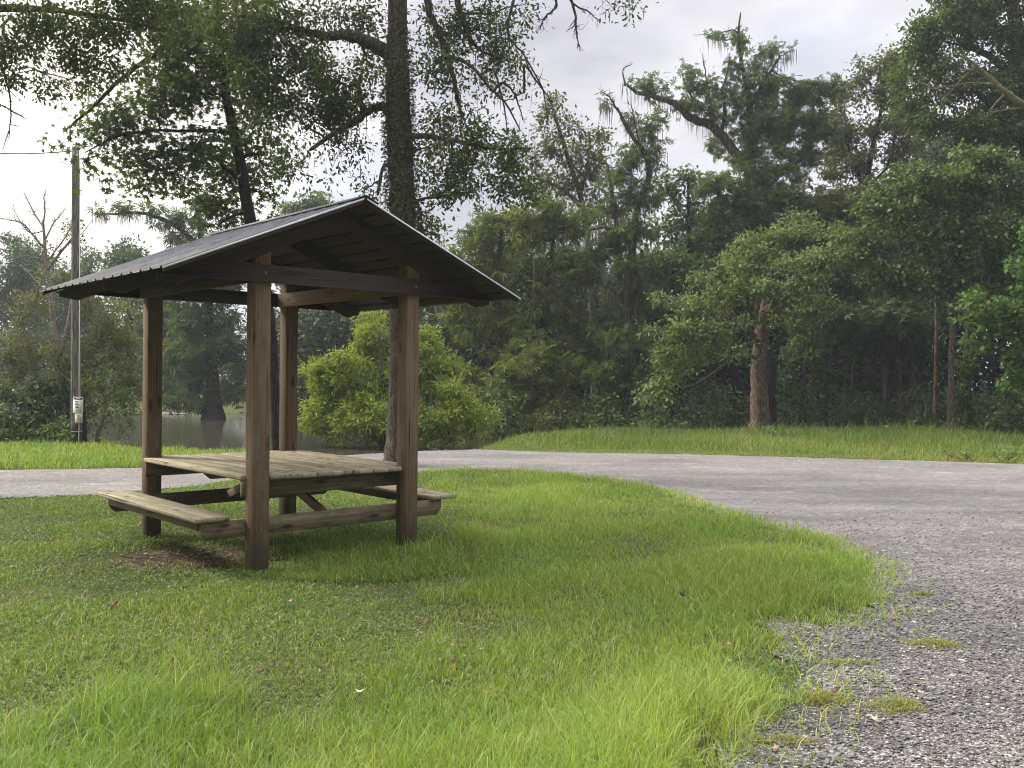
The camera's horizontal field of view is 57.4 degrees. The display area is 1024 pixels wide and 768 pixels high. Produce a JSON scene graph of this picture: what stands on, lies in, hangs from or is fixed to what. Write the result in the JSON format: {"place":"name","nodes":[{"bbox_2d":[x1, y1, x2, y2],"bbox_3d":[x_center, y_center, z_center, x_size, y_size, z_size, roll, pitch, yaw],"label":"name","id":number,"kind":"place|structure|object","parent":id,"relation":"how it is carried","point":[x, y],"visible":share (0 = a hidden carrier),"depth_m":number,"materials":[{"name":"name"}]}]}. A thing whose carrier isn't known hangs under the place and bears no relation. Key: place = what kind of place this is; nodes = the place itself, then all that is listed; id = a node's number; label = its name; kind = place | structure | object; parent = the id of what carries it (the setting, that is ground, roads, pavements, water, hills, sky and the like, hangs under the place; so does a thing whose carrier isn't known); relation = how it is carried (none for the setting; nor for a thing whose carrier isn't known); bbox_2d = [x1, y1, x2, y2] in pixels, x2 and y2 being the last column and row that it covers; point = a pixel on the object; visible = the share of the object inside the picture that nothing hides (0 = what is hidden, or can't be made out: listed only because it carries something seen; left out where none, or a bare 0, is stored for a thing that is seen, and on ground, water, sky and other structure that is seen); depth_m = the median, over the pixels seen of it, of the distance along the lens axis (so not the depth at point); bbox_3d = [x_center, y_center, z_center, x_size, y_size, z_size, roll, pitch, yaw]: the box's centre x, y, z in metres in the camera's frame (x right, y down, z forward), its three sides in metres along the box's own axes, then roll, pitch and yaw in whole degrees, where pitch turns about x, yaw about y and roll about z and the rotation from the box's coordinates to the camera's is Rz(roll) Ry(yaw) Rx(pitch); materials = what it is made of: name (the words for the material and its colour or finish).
{"place":"outdoors","nodes":[
{"label":"outdoors","id":0,"kind":"place"},
{"bbox_2d":[0,401,555,454],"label":"water","id":1,"kind":"structure","parent":0,"point":[196,432],"depth_m":30.54,"materials":[{"name":"grey liquid"}]},
{"bbox_2d":[84,187,246,419],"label":"cypress tree","id":2,"kind":"object","parent":1,"relation":"in","point":[221,344],"visible":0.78,"depth_m":42.20,"materials":[{"name":"green plant"}]},
{"bbox_2d":[297,309,507,449],"bbox_3d":[-3.346,-0.171,26.863,6.531,4.456,3.374,1,0,0],"label":"willow bush","id":3,"kind":"object","parent":1,"relation":"in","point":[365,410],"visible":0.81,"depth_m":26.64,"materials":[{"name":"green plant"}]},
{"bbox_2d":[0,449,1023,767],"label":"road","id":4,"kind":"structure","parent":0,"point":[894,495],"depth_m":9.33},
{"bbox_2d":[736,732,824,747],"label":"grass tuft","id":5,"kind":"object","parent":4,"relation":"on","point":[782,738],"visible":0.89,"depth_m":4.02,"materials":[{"name":"green plant"}]},
{"bbox_2d":[781,683,866,709],"bbox_3d":[1.516,1.503,4.548,0.470,0.080,0.312,0,0,-32],"label":"grass tuft","id":6,"kind":"object","parent":4,"relation":"on","point":[822,699],"visible":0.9,"depth_m":4.54,"materials":[{"name":"green plant"}]},
{"bbox_2d":[714,508,1023,767],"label":"gravel","id":7,"kind":"structure","parent":4,"relation":"on","point":[828,761],"depth_m":4.88,"materials":[{"name":"grey gravel"}]},
{"bbox_2d":[810,658,888,665],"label":"grass tuft","id":8,"kind":"object","parent":7,"relation":"on","point":[839,660],"visible":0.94,"depth_m":5.16,"materials":[{"name":"green plant"}]},
{"bbox_2d":[870,713,883,723],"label":"fallen leaf","id":9,"kind":"object","parent":7,"relation":"on","point":[875,718],"visible":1,"depth_m":4.27,"materials":[{"name":"beige plant"}]},
{"bbox_2d":[848,694,934,718],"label":"grass tuft","id":10,"kind":"object","parent":4,"relation":"on","point":[902,701],"visible":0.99,"depth_m":4.46,"materials":[{"name":"green plant"}]},
{"bbox_2d":[901,590,937,595],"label":"grass tuft","id":11,"kind":"object","parent":4,"relation":"on","point":[921,593],"visible":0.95,"depth_m":6.83,"materials":[{"name":"green plant"}]},
{"bbox_2d":[892,636,969,652],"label":"grass tuft","id":12,"kind":"object","parent":4,"relation":"on","point":[945,642],"visible":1,"depth_m":5.54,"materials":[{"name":"green plant"}]},
{"bbox_2d":[0,383,1023,767],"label":"ground","id":13,"kind":"structure","parent":0,"point":[106,559],"depth_m":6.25,"materials":[{"name":"green plant"}]},
{"bbox_2d":[0,229,70,402],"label":"broadleaf tree","id":14,"kind":"object","parent":13,"relation":"on","point":[14,275],"visible":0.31,"depth_m":63.46,"materials":[{"name":"green plant"}]},
{"bbox_2d":[0,405,75,444],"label":"bank shrub","id":15,"kind":"object","parent":13,"relation":"on","point":[46,431],"visible":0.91,"depth_m":20.28,"materials":[{"name":"green plant"}]},
{"bbox_2d":[0,370,87,442],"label":"bank shrub","id":16,"kind":"object","parent":13,"relation":"on","point":[50,401],"visible":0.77,"depth_m":21.04,"materials":[{"name":"green plant"}]},
{"bbox_2d":[0,186,142,442],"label":"birch tree","id":17,"kind":"object","parent":13,"relation":"on","point":[123,340],"visible":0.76,"depth_m":21.81,"materials":[{"name":"green plant"}]},
{"bbox_2d":[70,146,81,443],"bbox_3d":[-9.391,-1.760,20.180,0.254,6.697,0.244,1,0,0],"label":"utility pole","id":18,"kind":"object","parent":13,"relation":"on","point":[76,429],"visible":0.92,"depth_m":20.10,"materials":[{"name":"grey wood"}]},
{"bbox_2d":[0,148,71,166],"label":"overhead wire","id":19,"kind":"object","parent":18,"relation":"attached to","point":[38,153],"visible":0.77,"depth_m":19.77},
{"bbox_2d":[73,397,82,413],"bbox_3d":[-9.311,0.456,20.066,0.215,0.355,0.008,1,0,0],"label":"warning sign","id":20,"kind":"object","parent":18,"relation":"attached to","point":[77,405],"visible":1,"depth_m":20.07,"materials":[{"name":"white metal"}]},
{"bbox_2d":[75,413,82,422],"bbox_3d":[-9.301,0.735,20.067,0.165,0.215,0.010,1,0,0],"label":"paper notice","id":21,"kind":"object","parent":18,"relation":"attached to","point":[78,418],"visible":1,"depth_m":20.07,"materials":[{"name":"white paper"}]},
{"bbox_2d":[68,374,97,442],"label":"dead tree","id":22,"kind":"object","parent":13,"relation":"on","point":[84,430],"visible":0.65,"depth_m":20.68,"materials":[{"name":"brown wood"}]},
{"bbox_2d":[34,246,142,397],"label":"broadleaf tree","id":23,"kind":"object","parent":13,"relation":"on","point":[90,260],"visible":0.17,"depth_m":61.19,"materials":[{"name":"green plant"}]},
{"bbox_2d":[69,362,142,444],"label":"sapling","id":24,"kind":"object","parent":13,"relation":"on","point":[105,392],"visible":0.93,"depth_m":21.10,"materials":[{"name":"green plant"}]},
{"bbox_2d":[0,0,218,157],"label":"oak tree","id":25,"kind":"object","parent":13,"relation":"on","point":[132,12],"visible":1,"depth_m":13.21,"materials":[{"name":"green plant"}]},
{"bbox_2d":[105,599,118,605],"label":"fallen leaf","id":26,"kind":"object","parent":13,"relation":"on","point":[113,603],"visible":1,"depth_m":6.17,"materials":[{"name":"brown plant"}]},
{"bbox_2d":[98,437,136,447],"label":"weed plant","id":27,"kind":"object","parent":13,"relation":"on","point":[106,443],"visible":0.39,"depth_m":19.77,"materials":[{"name":"green plant"}]},
{"bbox_2d":[91,233,151,398],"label":"broadleaf tree","id":28,"kind":"object","parent":13,"relation":"on","point":[122,254],"visible":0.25,"depth_m":56.95,"materials":[{"name":"green plant"}]},
{"bbox_2d":[119,298,205,399],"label":"broadleaf tree","id":29,"kind":"object","parent":13,"relation":"on","point":[167,372],"visible":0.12,"depth_m":55.13,"materials":[{"name":"green plant"}]},
{"bbox_2d":[36,0,308,450],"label":"sweetgum tree","id":30,"kind":"object","parent":13,"relation":"on","point":[186,81],"visible":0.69,"depth_m":17.03,"materials":[{"name":"green plant"}]},
{"bbox_2d":[109,545,295,572],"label":"bare soil","id":31,"kind":"structure","parent":13,"relation":"on","point":[142,558],"depth_m":7.93,"materials":[{"name":"brown soil"}]},
{"bbox_2d":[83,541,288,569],"bbox_3d":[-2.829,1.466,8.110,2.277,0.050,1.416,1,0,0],"label":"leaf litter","id":32,"kind":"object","parent":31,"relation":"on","point":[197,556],"visible":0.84,"depth_m":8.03,"materials":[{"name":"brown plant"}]},
{"bbox_2d":[40,195,520,572],"bbox_3d":[-2.145,-0.012,8.715,3.399,3.098,2.873,0,1,-42],"label":"picnic shelter","id":33,"kind":"object","parent":13,"relation":"on","point":[354,256],"visible":0.99,"depth_m":8.34,"materials":[{"name":"wood"}]},
{"bbox_2d":[246,283,337,373],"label":"broadleaf tree","id":34,"kind":"object","parent":13,"relation":"on","point":[277,285],"visible":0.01,"depth_m":51.39,"materials":[{"name":"green plant"}]},
{"bbox_2d":[270,188,357,360],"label":"broadleaf tree","id":35,"kind":"object","parent":13,"relation":"on","point":[316,201],"visible":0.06,"depth_m":49.67,"materials":[{"name":"green plant"}]},
{"bbox_2d":[155,0,658,461],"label":"oak tree","id":36,"kind":"object","parent":13,"relation":"on","point":[401,202],"visible":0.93,"depth_m":16.08,"materials":[{"name":"green plant"}]},
{"bbox_2d":[434,204,549,433],"bbox_3d":[-0.688,-1.809,34.159,4.573,9.545,5.086,1,0,0],"label":"cypress tree","id":37,"kind":"object","parent":13,"relation":"on","point":[487,232],"visible":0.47,"depth_m":33.69,"materials":[{"name":"green plant"}]},
{"bbox_2d":[471,374,534,439],"bbox_3d":[-0.289,1.138,30.955,2.167,2.949,1.938,1,0,0],"label":"understory shrub","id":38,"kind":"object","parent":13,"relation":"on","point":[507,407],"visible":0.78,"depth_m":30.83,"materials":[{"name":"green plant"}]},
{"bbox_2d":[0,67,1023,433],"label":"woods","id":39,"kind":"object","parent":13,"relation":"on","point":[322,335],"visible":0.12,"depth_m":40.65,"materials":[{"name":"green plant"}]},
{"bbox_2d":[503,259,557,434],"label":"slim tree","id":40,"kind":"object","parent":13,"relation":"on","point":[528,284],"visible":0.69,"depth_m":32.73,"materials":[{"name":"green plant"}]},
{"bbox_2d":[499,192,611,434],"bbox_3d":[1.614,-1.914,32.977,4.241,9.793,5.075,1,0,0],"label":"cypress tree","id":41,"kind":"object","parent":13,"relation":"on","point":[545,224],"visible":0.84,"depth_m":32.59,"materials":[{"name":"green plant"}]},
{"bbox_2d":[528,379,588,432],"bbox_3d":[1.569,1.033,31.428,2.106,2.559,1.870,1,0,0],"label":"understory shrub","id":42,"kind":"object","parent":13,"relation":"on","point":[553,419],"visible":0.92,"depth_m":31.30,"materials":[{"name":"green plant"}]},
{"bbox_2d":[516,89,626,423],"bbox_3d":[2.223,-4.881,36.060,4.402,12.910,2.570,1,0,0],"label":"broadleaf tree","id":43,"kind":"object","parent":13,"relation":"on","point":[566,187],"visible":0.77,"depth_m":35.88,"materials":[{"name":"green plant"}]},
{"bbox_2d":[579,378,628,428],"bbox_3d":[3.030,0.771,30.412,1.795,2.046,1.708,1,0,0],"label":"understory shrub","id":44,"kind":"object","parent":13,"relation":"on","point":[603,415],"visible":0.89,"depth_m":30.29,"materials":[{"name":"green plant"}]},
{"bbox_2d":[576,86,674,427],"bbox_3d":[3.856,-3.989,31.468,3.449,12.288,2.847,1,0,0],"label":"cypress tree","id":45,"kind":"object","parent":13,"relation":"on","point":[631,231],"visible":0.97,"depth_m":31.31,"materials":[{"name":"green plant"}]},
{"bbox_2d":[619,415,687,428],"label":"weed plant","id":46,"kind":"object","parent":13,"relation":"on","point":[647,423],"visible":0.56,"depth_m":27.25,"materials":[{"name":"green plant"}]},
{"bbox_2d":[631,379,684,428],"bbox_3d":[4.664,0.852,29.800,1.736,2.029,1.690,1,0,14],"label":"understory shrub","id":47,"kind":"object","parent":13,"relation":"on","point":[653,415],"visible":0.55,"depth_m":29.81,"materials":[{"name":"green plant"}]},
{"bbox_2d":[613,243,752,422],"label":"broadleaf tree","id":48,"kind":"object","parent":13,"relation":"on","point":[679,266],"visible":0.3,"depth_m":33.70,"materials":[{"name":"green plant"}]},
{"bbox_2d":[638,163,738,419],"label":"broadleaf tree","id":49,"kind":"object","parent":13,"relation":"on","point":[677,226],"visible":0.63,"depth_m":36.83,"materials":[{"name":"green plant"}]},
{"bbox_2d":[675,262,725,419],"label":"slim tree","id":50,"kind":"object","parent":13,"relation":"on","point":[701,372],"visible":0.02,"depth_m":36.84,"materials":[{"name":"green plant"}]},
{"bbox_2d":[694,261,731,414],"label":"slim tree","id":51,"kind":"object","parent":13,"relation":"on","point":[712,378],"depth_m":37.84,"materials":[{"name":"green plant"}]},
{"bbox_2d":[698,377,748,428],"bbox_3d":[6.895,0.733,30.396,1.860,1.918,2.006,1,0,0],"label":"understory shrub","id":52,"kind":"object","parent":13,"relation":"on","point":[728,418],"visible":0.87,"depth_m":30.36,"materials":[{"name":"green plant"}]},
{"bbox_2d":[617,12,850,371],"bbox_3d":[8.612,-6.397,36.002,9.169,15.821,3.259,1,0,0],"label":"oak tree","id":53,"kind":"object","parent":13,"relation":"on","point":[773,126],"visible":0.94,"depth_m":35.80,"materials":[{"name":"green plant"}]},
{"bbox_2d":[685,150,822,421],"bbox_3d":[9.394,-3.551,35.074,5.707,10.156,2.999,1,0,-11],"label":"broadleaf tree","id":54,"kind":"object","parent":13,"relation":"on","point":[757,193],"visible":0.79,"depth_m":34.70,"materials":[{"name":"green plant"}]},
{"bbox_2d":[627,202,886,429],"bbox_3d":[7.135,-1.850,28.248,7.564,7.493,3.673,1,0,0],"label":"oak tree","id":55,"kind":"object","parent":13,"relation":"on","point":[767,288],"visible":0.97,"depth_m":27.71,"materials":[{"name":"green plant"}]},
{"bbox_2d":[761,424,798,436],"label":"weed plant","id":56,"kind":"object","parent":13,"relation":"on","point":[774,432],"visible":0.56,"depth_m":23.51,"materials":[{"name":"green plant"}]},
{"bbox_2d":[767,355,801,429],"bbox_3d":[8.559,0.401,29.419,1.043,2.595,0.976,1,0,39],"label":"hollow trunk","id":57,"kind":"object","parent":13,"relation":"on","point":[771,376],"visible":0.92,"depth_m":29.26,"materials":[{"name":"brown plant"}]},
{"bbox_2d":[559,379,1023,430],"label":"undergrowth","id":58,"kind":"object","parent":13,"relation":"on","point":[692,411],"visible":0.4,"depth_m":31.65,"materials":[{"name":"green plant"}]},
{"bbox_2d":[775,278,847,428],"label":"understory tree","id":59,"kind":"object","parent":13,"relation":"on","point":[810,347],"visible":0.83,"depth_m":30.78,"materials":[{"name":"green plant"}]},
{"bbox_2d":[788,255,838,425],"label":"slim tree","id":60,"kind":"object","parent":13,"relation":"on","point":[810,384],"visible":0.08,"depth_m":32.99,"materials":[{"name":"green plant"}]},
{"bbox_2d":[799,265,848,427],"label":"slim tree","id":61,"kind":"object","parent":13,"relation":"on","point":[825,415],"visible":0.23,"depth_m":31.98,"materials":[{"name":"green plant"}]},
{"bbox_2d":[816,282,866,410],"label":"slim tree","id":62,"kind":"object","parent":13,"relation":"on","point":[839,348],"visible":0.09,"depth_m":33.97,"materials":[{"name":"green plant"}]},
{"bbox_2d":[800,177,891,424],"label":"broadleaf tree","id":63,"kind":"object","parent":13,"relation":"on","point":[830,205],"visible":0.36,"depth_m":33.76,"materials":[{"name":"green plant"}]},
{"bbox_2d":[828,264,870,420],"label":"slim tree","id":64,"kind":"object","parent":13,"relation":"on","point":[844,281],"visible":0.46,"depth_m":33.25,"materials":[{"name":"green plant"}]},
{"bbox_2d":[808,42,929,420],"bbox_3d":[14.702,-6.202,38.238,5.320,15.584,2.992,1,0,0],"label":"broadleaf tree","id":65,"kind":"object","parent":13,"relation":"on","point":[858,164],"visible":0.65,"depth_m":37.85,"materials":[{"name":"green plant"}]},
{"bbox_2d":[800,290,941,425],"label":"understory tree","id":66,"kind":"object","parent":13,"relation":"on","point":[888,319],"visible":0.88,"depth_m":30.86,"materials":[{"name":"green plant"}]},
{"bbox_2d":[851,257,914,427],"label":"slim tree","id":67,"kind":"object","parent":13,"relation":"on","point":[887,339],"visible":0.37,"depth_m":30.97,"materials":[{"name":"green plant"}]},
{"bbox_2d":[867,420,898,439],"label":"weed plant","id":68,"kind":"object","parent":13,"relation":"on","point":[887,429],"visible":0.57,"depth_m":22.63,"materials":[{"name":"green plant"}]},
{"bbox_2d":[870,257,929,428],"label":"slim tree","id":69,"kind":"object","parent":13,"relation":"on","point":[900,380],"visible":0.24,"depth_m":30.96,"materials":[{"name":"green plant"}]},
{"bbox_2d":[877,255,938,424],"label":"slim tree","id":70,"kind":"object","parent":13,"relation":"on","point":[912,368],"visible":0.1,"depth_m":31.47,"materials":[{"name":"green plant"}]},
{"bbox_2d":[901,381,945,429],"bbox_3d":[12.935,0.867,29.419,1.311,1.916,1.853,1,0,24],"label":"understory shrub","id":71,"kind":"object","parent":13,"relation":"on","point":[926,415],"visible":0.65,"depth_m":29.41,"materials":[{"name":"green plant"}]},
{"bbox_2d":[839,138,1023,429],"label":"broadleaf tree","id":72,"kind":"object","parent":13,"relation":"on","point":[984,173],"visible":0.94,"depth_m":26.74,"materials":[{"name":"green plant"}]},
{"bbox_2d":[910,268,964,427],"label":"slim tree","id":73,"kind":"object","parent":13,"relation":"on","point":[937,312],"visible":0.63,"depth_m":28.99,"materials":[{"name":"green plant"}]},
{"bbox_2d":[874,0,1023,179],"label":"oak tree","id":74,"kind":"object","parent":13,"relation":"on","point":[936,31],"visible":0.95,"depth_m":29.77,"materials":[{"name":"green plant"}]},
{"bbox_2d":[926,55,1023,119],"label":"dead limb","id":75,"kind":"object","parent":74,"relation":"attached to","point":[1008,94],"visible":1,"depth_m":28.37,"materials":[{"name":"brown wood"}]},
{"bbox_2d":[934,448,975,460],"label":"weed plant","id":76,"kind":"object","parent":13,"relation":"on","point":[967,457],"visible":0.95,"depth_m":18.71,"materials":[{"name":"green plant"}]},
{"bbox_2d":[937,310,994,433],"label":"vine clad tree","id":77,"kind":"object","parent":13,"relation":"on","point":[965,368],"visible":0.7,"depth_m":28.40,"materials":[{"name":"green plant"}]},
{"bbox_2d":[932,216,1023,396],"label":"maple tree","id":78,"kind":"object","parent":13,"relation":"on","point":[1010,318],"visible":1,"depth_m":23.42,"materials":[{"name":"green plant"}]},
{"bbox_2d":[980,379,1023,433],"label":"understory shrub","id":79,"kind":"object","parent":13,"relation":"on","point":[1002,423],"visible":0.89,"depth_m":27.25,"materials":[{"name":"green plant"}]},
{"bbox_2d":[981,446,1023,460],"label":"weed plant","id":80,"kind":"object","parent":13,"relation":"on","point":[1006,456],"visible":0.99,"depth_m":18.46,"materials":[{"name":"green plant"}]},
{"bbox_2d":[0,0,1023,388],"label":"sky","id":81,"kind":"structure","parent":0,"point":[828,33],"materials":[{"name":"white"}]},
{"bbox_2d":[479,413,1023,463],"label":"tall grass","id":82,"kind":"structure","parent":0,"point":[915,442],"depth_m":21.54,"materials":[{"name":"green plant"}]}
]}

